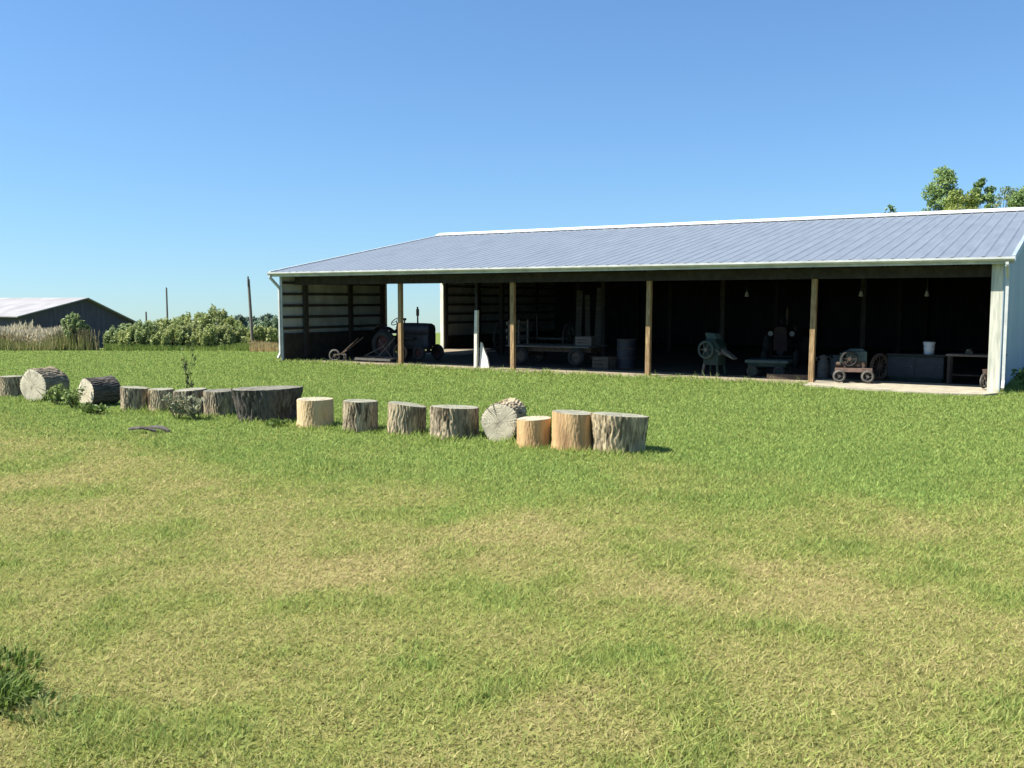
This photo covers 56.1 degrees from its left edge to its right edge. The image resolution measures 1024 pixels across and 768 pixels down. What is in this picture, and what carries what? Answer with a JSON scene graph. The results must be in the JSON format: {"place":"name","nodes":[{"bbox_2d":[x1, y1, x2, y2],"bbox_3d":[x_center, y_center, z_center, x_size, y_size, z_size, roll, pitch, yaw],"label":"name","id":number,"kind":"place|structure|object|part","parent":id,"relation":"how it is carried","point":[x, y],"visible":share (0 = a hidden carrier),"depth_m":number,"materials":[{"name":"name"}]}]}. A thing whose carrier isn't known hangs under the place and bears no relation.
{"place":"outdoors","nodes":[
{"label":"outdoors","id":0,"kind":"place"},
{"bbox_2d":[0,319,278,351],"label":"tall grass","id":1,"kind":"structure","parent":0,"point":[21,337],"depth_m":38.58,"materials":[{"name":"beige plant"}]},
{"bbox_2d":[425,349,495,354],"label":"doorway dirt","id":2,"kind":"structure","parent":0,"point":[457,351],"depth_m":37.16,"materials":[{"name":"soil"}]},
{"bbox_2d":[0,333,1023,767],"bbox_3d":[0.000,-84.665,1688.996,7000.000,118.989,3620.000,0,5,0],"label":"ground","id":3,"kind":"structure","parent":0,"point":[314,741],"depth_m":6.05,"materials":[{"name":"green plant"}]},
{"bbox_2d":[0,375,21,397],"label":"log","id":4,"kind":"object","parent":3,"relation":"on","point":[9,385],"visible":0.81,"depth_m":19.93,"materials":[{"name":"grey wood"}]},
{"bbox_2d":[0,668,48,714],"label":"grass clump","id":5,"kind":"object","parent":3,"relation":"on","point":[6,685],"visible":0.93,"depth_m":4.88,"materials":[{"name":"green plant"}]},
{"bbox_2d":[0,638,49,679],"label":"grass clump","id":6,"kind":"object","parent":3,"relation":"on","point":[7,657],"visible":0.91,"depth_m":5.32,"materials":[{"name":"green plant"}]},
{"bbox_2d":[0,684,87,724],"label":"grass clump","id":7,"kind":"object","parent":3,"relation":"on","point":[41,698],"visible":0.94,"depth_m":4.70,"materials":[{"name":"green plant"}]},
{"bbox_2d":[19,366,69,400],"bbox_3d":[-9.403,0.017,19.313,0.747,0.714,0.566,2,5,21],"label":"log","id":8,"kind":"object","parent":3,"relation":"on","point":[35,383],"visible":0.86,"depth_m":19.09,"materials":[{"name":"grey wood"}]},
{"bbox_2d":[42,383,70,404],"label":"weed","id":9,"kind":"object","parent":3,"relation":"on","point":[56,395],"visible":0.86,"depth_m":18.46,"materials":[{"name":"green plant"}]},
{"bbox_2d":[0,298,136,347],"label":"barn","id":10,"kind":"structure","parent":3,"relation":"on","point":[46,313],"depth_m":69.72,"materials":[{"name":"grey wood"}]},
{"bbox_2d":[59,385,85,407],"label":"weed","id":11,"kind":"object","parent":3,"relation":"on","point":[69,397],"visible":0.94,"depth_m":17.93,"materials":[{"name":"green plant"}]},
{"bbox_2d":[56,311,90,341],"bbox_3d":[-17.842,-2.084,39.205,1.416,1.795,1.213,5,7,43],"label":"shrub","id":12,"kind":"object","parent":3,"relation":"on","point":[76,321],"visible":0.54,"depth_m":38.94,"materials":[{"name":"green plant"}]},
{"bbox_2d":[73,402,109,413],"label":"weed","id":13,"kind":"object","parent":3,"relation":"on","point":[95,408],"visible":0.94,"depth_m":17.01,"materials":[{"name":"green plant"}]},
{"bbox_2d":[78,375,119,405],"bbox_3d":[-7.924,0.137,18.430,0.598,0.592,0.566,4,6,36],"label":"log","id":14,"kind":"object","parent":3,"relation":"on","point":[103,390],"visible":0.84,"depth_m":18.25,"materials":[{"name":"grey wood"}]},
{"bbox_2d":[102,323,131,344],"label":"shrub","id":15,"kind":"object","parent":3,"relation":"on","point":[111,337],"visible":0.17,"depth_m":40.55,"materials":[{"name":"green plant"}]},
{"bbox_2d":[117,325,149,347],"bbox_3d":[-15.516,-1.773,39.682,1.568,1.337,1.471,-2,5,-18],"label":"shrub","id":16,"kind":"object","parent":3,"relation":"on","point":[126,339],"visible":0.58,"depth_m":39.30,"materials":[{"name":"green plant"}]},
{"bbox_2d":[120,386,149,411],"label":"log","id":17,"kind":"object","parent":3,"relation":"on","point":[134,397],"visible":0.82,"depth_m":17.35,"materials":[{"name":"grey wood"}]},
{"bbox_2d":[128,426,156,431],"bbox_3d":[-5.616,0.683,14.596,0.400,0.073,0.100,5,4,-12],"label":"bark chip","id":18,"kind":"object","parent":3,"relation":"on","point":[143,428],"visible":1,"depth_m":14.58,"materials":[{"name":"grey wood"}]},
{"bbox_2d":[124,319,160,346],"bbox_3d":[-15.332,-1.864,40.004,1.642,1.671,1.666,-4,6,-39],"label":"shrub","id":19,"kind":"object","parent":3,"relation":"on","point":[148,325],"visible":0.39,"depth_m":39.64,"materials":[{"name":"green plant"}]},
{"bbox_2d":[149,322,166,335],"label":"shrub","id":20,"kind":"object","parent":3,"relation":"on","point":[155,327],"visible":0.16,"depth_m":39.88,"materials":[{"name":"green plant"}]},
{"bbox_2d":[148,425,169,431],"bbox_3d":[-5.406,0.675,14.682,0.400,0.073,0.100,8,7,17],"label":"bark chip","id":21,"kind":"object","parent":3,"relation":"on","point":[163,428],"visible":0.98,"depth_m":14.65,"materials":[{"name":"grey wood"}]},
{"bbox_2d":[148,388,173,412],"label":"log","id":22,"kind":"object","parent":3,"relation":"on","point":[155,396],"visible":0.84,"depth_m":17.22,"materials":[{"name":"grey wood"}]},
{"bbox_2d":[144,317,177,327],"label":"shrub","id":23,"kind":"object","parent":3,"relation":"on","point":[166,322],"visible":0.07,"depth_m":40.98,"materials":[{"name":"green plant"}]},
{"bbox_2d":[166,287,167,318],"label":"utility pole","id":24,"kind":"object","parent":3,"relation":"on","point":[166,304],"visible":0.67,"depth_m":107.57,"materials":[{"name":"grey wood"}]},
{"bbox_2d":[150,325,190,347],"bbox_3d":[-14.089,-1.781,39.555,1.625,1.321,1.475,-2,5,-24],"label":"shrub","id":25,"kind":"object","parent":3,"relation":"on","point":[172,336],"visible":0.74,"depth_m":39.17,"materials":[{"name":"green plant"}]},
{"bbox_2d":[170,314,185,324],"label":"shrub","id":26,"kind":"object","parent":3,"relation":"on","point":[180,318],"visible":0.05,"depth_m":42.34,"materials":[{"name":"green plant"}]},
{"bbox_2d":[162,392,194,417],"bbox_3d":[-5.667,0.371,16.263,0.517,0.515,0.496,0,5,0],"label":"weed","id":27,"kind":"object","parent":3,"relation":"on","point":[178,405],"visible":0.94,"depth_m":16.18,"materials":[{"name":"green plant"}]},
{"bbox_2d":[180,347,195,387],"bbox_3d":[-6.163,-0.127,18.202,0.248,1.173,0.297,2,5,20],"label":"weed","id":28,"kind":"object","parent":3,"relation":"on","point":[185,367],"visible":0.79,"depth_m":18.18,"materials":[{"name":"green plant"}]},
{"bbox_2d":[173,387,206,415],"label":"log","id":29,"kind":"object","parent":3,"relation":"on","point":[197,391],"visible":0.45,"depth_m":16.76,"materials":[{"name":"grey wood"}]},
{"bbox_2d":[177,320,203,345],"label":"shrub","id":30,"kind":"object","parent":3,"relation":"on","point":[189,327],"visible":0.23,"depth_m":40.30,"materials":[{"name":"green plant"}]},
{"bbox_2d":[184,396,206,419],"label":"weed","id":31,"kind":"object","parent":3,"relation":"on","point":[193,412],"visible":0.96,"depth_m":16.09,"materials":[{"name":"green plant"}]},
{"bbox_2d":[183,309,219,329],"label":"shrub","id":32,"kind":"object","parent":3,"relation":"on","point":[201,318],"visible":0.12,"depth_m":41.68,"materials":[{"name":"green plant"}]},
{"bbox_2d":[190,322,223,346],"bbox_3d":[-12.556,-1.818,39.783,1.644,1.464,1.395,-3,6,-31],"label":"shrub","id":33,"kind":"object","parent":3,"relation":"on","point":[205,336],"visible":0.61,"depth_m":39.31,"materials":[{"name":"green plant"}]},
{"bbox_2d":[193,304,241,327],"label":"shrub","id":34,"kind":"object","parent":3,"relation":"on","point":[219,315],"visible":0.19,"depth_m":42.74,"materials":[{"name":"green plant"}]},
{"bbox_2d":[203,388,234,416],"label":"log","id":35,"kind":"object","parent":3,"relation":"on","point":[220,401],"visible":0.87,"depth_m":16.64,"materials":[{"name":"grey wood"}]},
{"bbox_2d":[209,324,247,346],"bbox_3d":[-11.912,-1.781,39.933,1.520,1.465,1.524,5,7,43],"label":"shrub","id":36,"kind":"object","parent":3,"relation":"on","point":[232,335],"visible":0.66,"depth_m":39.64,"materials":[{"name":"green plant"}]},
{"bbox_2d":[217,315,248,341],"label":"shrub","id":37,"kind":"object","parent":3,"relation":"on","point":[230,321],"visible":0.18,"depth_m":42.28,"materials":[{"name":"green plant"}]},
{"bbox_2d":[234,314,248,327],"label":"tree","id":38,"kind":"object","parent":3,"relation":"on","point":[241,318],"visible":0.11,"depth_m":94.37,"materials":[{"name":"green plant"}]},
{"bbox_2d":[247,276,253,340],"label":"utility pole","id":39,"kind":"object","parent":3,"relation":"on","point":[250,312],"visible":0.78,"depth_m":41.34,"materials":[{"name":"wood"}]},
{"bbox_2d":[244,315,257,322],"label":"tree","id":40,"kind":"object","parent":3,"relation":"on","point":[248,320],"visible":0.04,"depth_m":104.31,"materials":[{"name":"green plant"}]},
{"bbox_2d":[243,320,261,330],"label":"shrub","id":41,"kind":"object","parent":3,"relation":"on","point":[256,323],"visible":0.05,"depth_m":44.74,"materials":[{"name":"green plant"}]},
{"bbox_2d":[246,313,273,330],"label":"tree","id":42,"kind":"object","parent":3,"relation":"on","point":[269,316],"visible":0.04,"depth_m":89.95,"materials":[{"name":"green plant"}]},
{"bbox_2d":[245,324,278,343],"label":"shrub","id":43,"kind":"object","parent":3,"relation":"on","point":[265,334],"visible":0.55,"depth_m":41.62,"materials":[{"name":"green plant"}]},
{"bbox_2d":[253,314,278,333],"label":"shrub","id":44,"kind":"object","parent":3,"relation":"on","point":[274,321],"visible":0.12,"depth_m":43.68,"materials":[{"name":"green plant"}]},
{"bbox_2d":[231,385,302,422],"bbox_3d":[-4.095,0.339,16.090,1.184,0.576,0.830,-1,5,-16],"label":"log","id":45,"kind":"object","parent":3,"relation":"on","point":[263,403],"visible":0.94,"depth_m":15.80,"materials":[{"name":"grey wood"}]},
{"bbox_2d":[266,418,292,426],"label":"weed","id":46,"kind":"object","parent":3,"relation":"on","point":[274,422],"visible":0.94,"depth_m":15.31,"materials":[{"name":"green plant"}]},
{"bbox_2d":[296,397,333,428],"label":"log","id":47,"kind":"object","parent":3,"relation":"on","point":[315,411],"visible":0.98,"depth_m":15.18,"materials":[{"name":"beige wood"}]},
{"bbox_2d":[342,399,378,432],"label":"log","id":48,"kind":"object","parent":3,"relation":"on","point":[360,415],"visible":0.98,"depth_m":14.72,"materials":[{"name":"grey wood"}]},
{"bbox_2d":[387,401,426,435],"bbox_3d":[-1.594,0.520,14.595,0.621,0.492,0.583,1,6,-20],"label":"log","id":49,"kind":"object","parent":3,"relation":"on","point":[407,417],"visible":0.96,"depth_m":14.37,"materials":[{"name":"grey wood"}]},
{"bbox_2d":[429,405,479,439],"bbox_3d":[-0.836,0.553,14.173,0.787,0.479,0.730,-3,6,-34],"label":"log","id":50,"kind":"object","parent":3,"relation":"on","point":[451,420],"visible":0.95,"depth_m":13.90,"materials":[{"name":"grey wood"}]},
{"bbox_2d":[480,397,526,441],"bbox_3d":[-0.126,0.522,13.878,0.586,0.614,0.526,2,5,17],"label":"log","id":51,"kind":"object","parent":3,"relation":"on","point":[498,420],"visible":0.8,"depth_m":13.64,"materials":[{"name":"beige wood"}]},
{"bbox_2d":[516,416,551,448],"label":"log","id":52,"kind":"object","parent":3,"relation":"on","point":[535,430],"visible":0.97,"depth_m":13.05,"materials":[{"name":"orange wood"}]},
{"bbox_2d":[280,358,816,385],"bbox_3d":[-0.002,-0.298,28.086,17.284,0.300,1.868,3,6,31],"label":"dirt strip","id":53,"kind":"object","parent":3,"relation":"on","point":[636,373],"visible":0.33,"depth_m":26.96,"materials":[{"name":"brown soil"}]},
{"bbox_2d":[329,337,362,361],"bbox_3d":[-5.454,-1.125,31.344,1.120,0.804,0.475,1,5,11],"label":"hand cultivator","id":54,"kind":"object","parent":53,"relation":"on","point":[339,353],"visible":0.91,"depth_m":31.40,"materials":[{"name":"grey metal"}]},
{"bbox_2d":[354,338,406,362],"bbox_3d":[-4.256,-1.109,31.151,1.600,0.835,0.826,3,6,34],"label":"field cultivator","id":55,"kind":"object","parent":53,"relation":"on","point":[379,358],"visible":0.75,"depth_m":31.03,"materials":[{"name":"grey metal"}]},
{"bbox_2d":[474,283,478,367],"bbox_3d":[-1.044,-1.861,28.555,0.158,2.734,0.527,0,5,3],"label":"white post","id":56,"kind":"object","parent":53,"relation":"on","point":[476,330],"visible":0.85,"depth_m":28.39,"materials":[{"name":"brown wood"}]},
{"bbox_2d":[479,342,489,367],"bbox_3d":[-0.791,-0.856,28.393,0.340,0.760,0.060,3,2,31],"label":"scrap board","id":57,"kind":"object","parent":53,"relation":"on","point":[484,360],"visible":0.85,"depth_m":28.39,"materials":[{"name":"white wood"}]},
{"bbox_2d":[698,332,736,376],"bbox_3d":[5.412,-0.766,25.179,0.601,1.145,0.922,-4,6,-38],"label":"corn sheller","id":58,"kind":"object","parent":53,"relation":"on","point":[715,351],"visible":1,"depth_m":25.17,"materials":[{"name":"green paint"}]},
{"bbox_2d":[767,373,807,379],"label":"timber beam","id":59,"kind":"structure","parent":53,"relation":"on","point":[788,376],"depth_m":24.17,"materials":[{"name":"brown wood"}]},
{"bbox_2d":[550,410,592,451],"bbox_3d":[0.816,0.624,13.015,0.596,0.524,0.636,-1,5,-7],"label":"log","id":60,"kind":"object","parent":3,"relation":"on","point":[571,429],"visible":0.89,"depth_m":12.77,"materials":[{"name":"orange wood"}]},
{"bbox_2d":[590,412,648,454],"bbox_3d":[1.419,0.639,12.823,0.745,0.522,0.771,-3,6,-33],"label":"log","id":61,"kind":"object","parent":3,"relation":"on","point":[626,432],"visible":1,"depth_m":12.54,"materials":[{"name":"grey wood"}]},
{"bbox_2d":[267,207,1023,391],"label":"pole barn","id":62,"kind":"structure","parent":3,"relation":"on","point":[670,284],"depth_m":32.11,"materials":[{"name":"metal"}]},
{"bbox_2d":[859,278,862,295],"bbox_3d":[9.069,-2.877,24.899,0.118,1.207,0.118,0,5,0],"label":"hanging lamp","id":63,"kind":"object","parent":62,"relation":"hanging from","point":[861,293],"visible":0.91,"depth_m":24.91,"materials":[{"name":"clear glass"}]},
{"bbox_2d":[924,278,928,295],"bbox_3d":[10.427,-2.806,24.077,0.118,1.207,0.118,0,5,0],"label":"hanging lamp","id":64,"kind":"object","parent":62,"relation":"hanging from","point":[926,293],"visible":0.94,"depth_m":24.09,"materials":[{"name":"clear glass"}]},
{"bbox_2d":[884,204,897,212],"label":"tree","id":65,"kind":"object","parent":3,"relation":"on","point":[891,208],"visible":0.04,"depth_m":57.28,"materials":[{"name":"green plant"}]},
{"bbox_2d":[803,379,1003,395],"bbox_3d":[9.014,0.200,22.203,4.369,0.300,2.698,3,6,32],"label":"concrete apron","id":66,"kind":"object","parent":3,"relation":"on","point":[931,388],"visible":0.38,"depth_m":22.11,"materials":[{"name":"beige concrete"}]},
{"bbox_2d":[832,348,873,382],"bbox_3d":[8.246,-0.455,23.203,0.939,0.800,0.708,2,5,17],"label":"engine cart","id":67,"kind":"object","parent":66,"relation":"on","point":[855,360],"visible":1,"depth_m":23.02,"materials":[{"name":"metal"}]},
{"bbox_2d":[980,354,1006,388],"bbox_3d":[10.692,-0.287,21.499,0.830,0.759,0.387,-4,6,-39],"label":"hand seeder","id":68,"kind":"object","parent":66,"relation":"on","point":[984,375],"visible":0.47,"depth_m":21.37,"materials":[{"name":"brown metal"}]},
{"bbox_2d":[920,165,963,211],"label":"tree","id":69,"kind":"object","parent":3,"relation":"on","point":[945,178],"visible":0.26,"depth_m":54.03,"materials":[{"name":"green plant"}]},
{"bbox_2d":[943,188,982,210],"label":"tree","id":70,"kind":"object","parent":3,"relation":"on","point":[960,196],"visible":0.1,"depth_m":51.15,"materials":[{"name":"green plant"}]},
{"bbox_2d":[965,177,996,208],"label":"tree","id":71,"kind":"object","parent":3,"relation":"on","point":[988,196],"visible":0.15,"depth_m":52.97,"materials":[{"name":"green plant"}]},
{"bbox_2d":[993,186,1018,207],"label":"tree","id":72,"kind":"object","parent":3,"relation":"on","point":[1007,194],"visible":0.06,"depth_m":55.06,"materials":[{"name":"green plant"}]},
{"bbox_2d":[1006,186,1023,207],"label":"tree","id":73,"kind":"object","parent":3,"relation":"on","point":[1017,200],"visible":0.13,"depth_m":52.08,"materials":[{"name":"green plant"}]},
{"bbox_2d":[1011,367,1023,385],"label":"weed","id":74,"kind":"object","parent":3,"relation":"on","point":[1017,374],"visible":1,"depth_m":20.98,"materials":[{"name":"green plant"}]},
{"bbox_2d":[0,0,1023,333],"label":"sky","id":75,"kind":"structure","parent":0,"point":[194,149],"materials":[{"name":"blue"}]},
{"bbox_2d":[326,341,987,384],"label":"barn floor","id":76,"kind":"structure","parent":0,"point":[683,358],"depth_m":31.72,"materials":[{"name":"grey concrete"}]},
{"bbox_2d":[370,307,443,360],"bbox_3d":[-3.514,-1.702,32.159,2.381,1.767,1.415,3,6,35],"label":"tractor","id":77,"kind":"object","parent":76,"relation":"on","point":[419,338],"visible":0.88,"depth_m":31.81,"materials":[{"name":"paint"}]},
{"bbox_2d":[493,314,575,355],"bbox_3d":[0.611,-1.738,34.102,2.768,1.504,2.122,2,6,26],"label":"dump rake","id":78,"kind":"object","parent":76,"relation":"on","point":[568,338],"visible":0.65,"depth_m":34.31,"materials":[{"name":"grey metal"}]},
{"bbox_2d":[506,320,616,366],"bbox_3d":[1.807,-1.266,29.489,3.766,1.359,1.448,3,6,29],"label":"hay wagon","id":79,"kind":"object","parent":76,"relation":"on","point":[577,355],"visible":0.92,"depth_m":29.56,"materials":[{"name":"grey wood"}]},
{"bbox_2d":[575,336,594,346],"bbox_3d":[2.205,-1.288,28.913,0.500,0.300,0.400,2,5,22],"label":"crate","id":80,"kind":"object","parent":79,"relation":"on","point":[585,341],"visible":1,"depth_m":28.76,"materials":[{"name":"grey wood"}]},
{"bbox_2d":[575,291,582,335],"bbox_3d":[2.548,-2.382,36.627,0.240,2.350,0.040,3,3,21],"label":"stored plank","id":81,"kind":"object","parent":76,"relation":"on","point":[579,305],"visible":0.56,"depth_m":36.59,"materials":[{"name":"wood"}]},
{"bbox_2d":[585,295,589,335],"bbox_3d":[2.879,-2.298,36.533,0.200,2.200,0.040,0,2,21],"label":"stored plank","id":82,"kind":"object","parent":76,"relation":"on","point":[587,315],"visible":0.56,"depth_m":36.51,"materials":[{"name":"wood"}]},
{"bbox_2d":[594,288,600,344],"bbox_3d":[3.256,-2.384,36.086,0.260,2.450,0.040,4,3,21],"label":"stored plank","id":83,"kind":"object","parent":76,"relation":"on","point":[597,333],"visible":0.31,"depth_m":36.07,"materials":[{"name":"wood"}]},
{"bbox_2d":[592,356,615,368],"bbox_3d":[2.685,-0.629,28.047,0.550,0.340,0.400,4,6,39],"label":"crate","id":84,"kind":"object","parent":76,"relation":"on","point":[601,362],"visible":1,"depth_m":27.91,"materials":[{"name":"grey wood"}]},
{"bbox_2d":[616,338,636,368],"bbox_3d":[3.347,-0.894,28.090,0.588,0.860,0.588,-2,5,-17],"label":"oil drum","id":85,"kind":"object","parent":76,"relation":"on","point":[626,353],"visible":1,"depth_m":27.85,"materials":[{"name":"paint"}]},
{"bbox_2d":[745,358,793,376],"bbox_3d":[6.719,-0.422,25.076,1.100,0.440,0.921,3,6,27],"label":"flat cart","id":86,"kind":"object","parent":76,"relation":"on","point":[759,365],"visible":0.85,"depth_m":24.83,"materials":[{"name":"green paint"}]},
{"bbox_2d":[761,307,809,366],"bbox_3d":[8.453,-1.489,29.695,1.415,1.767,2.381,2,5,23],"label":"tractor","id":87,"kind":"object","parent":76,"relation":"on","point":[779,339],"visible":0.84,"depth_m":29.23,"materials":[{"name":"red paint"}]},
{"bbox_2d":[816,355,831,377],"bbox_3d":[7.984,-0.455,24.596,0.321,0.590,0.321,4,7,40],"label":"milk can","id":88,"kind":"object","parent":76,"relation":"on","point":[823,367],"visible":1,"depth_m":24.49,"materials":[{"name":"grey metal"}]},
{"bbox_2d":[829,355,841,375],"bbox_3d":[8.584,-0.500,25.401,0.321,0.540,0.321,4,7,40],"label":"milk can","id":89,"kind":"object","parent":76,"relation":"on","point":[835,358],"visible":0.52,"depth_m":25.31,"materials":[{"name":"grey metal"}]},
{"bbox_2d":[870,353,887,379],"bbox_3d":[9.109,-0.431,23.794,0.679,0.679,0.081,-3,6,-29],"label":"wagon wheel","id":90,"kind":"object","parent":76,"relation":"on","point":[879,366],"visible":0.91,"depth_m":23.77,"materials":[{"name":"metal"}]},
{"bbox_2d":[887,353,946,381],"bbox_3d":[9.994,-0.414,23.713,1.340,0.660,0.502,3,6,31],"label":"tool cabinet","id":91,"kind":"object","parent":76,"relation":"on","point":[916,367],"visible":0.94,"depth_m":23.51,"materials":[{"name":"grey metal"}]},
{"bbox_3d":[9.604,-0.421,23.679,0.625,0.480,0.040,3,6,31],"label":"door","id":92,"kind":"part","parent":91,"relation":"part of","materials":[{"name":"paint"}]},
{"bbox_3d":[10.142,-0.393,23.354,0.625,0.480,0.040,3,6,31],"label":"door","id":93,"kind":"part","parent":91,"relation":"part of","materials":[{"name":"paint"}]},
{"bbox_2d":[923,341,935,353],"bbox_3d":[10.231,-0.895,23.540,0.300,0.325,0.300,3,6,31],"label":"bucket","id":94,"kind":"object","parent":91,"relation":"on","point":[929,347],"visible":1,"depth_m":23.43,"materials":[{"name":"white plastic"}]},
{"bbox_2d":[946,353,987,383],"bbox_3d":[10.866,-0.354,22.730,1.050,0.710,0.560,3,6,31],"label":"work bench","id":95,"kind":"object","parent":76,"relation":"on","point":[950,374],"visible":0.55,"depth_m":22.74,"materials":[{"name":"grey wood"}]},
{"bbox_2d":[965,349,972,353],"bbox_3d":[10.772,-0.762,22.622,0.160,0.118,0.400,3,6,31],"label":"bench vice","id":96,"kind":"object","parent":95,"relation":"on","point":[968,351],"visible":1,"depth_m":22.59,"materials":[{"name":"grey metal"}]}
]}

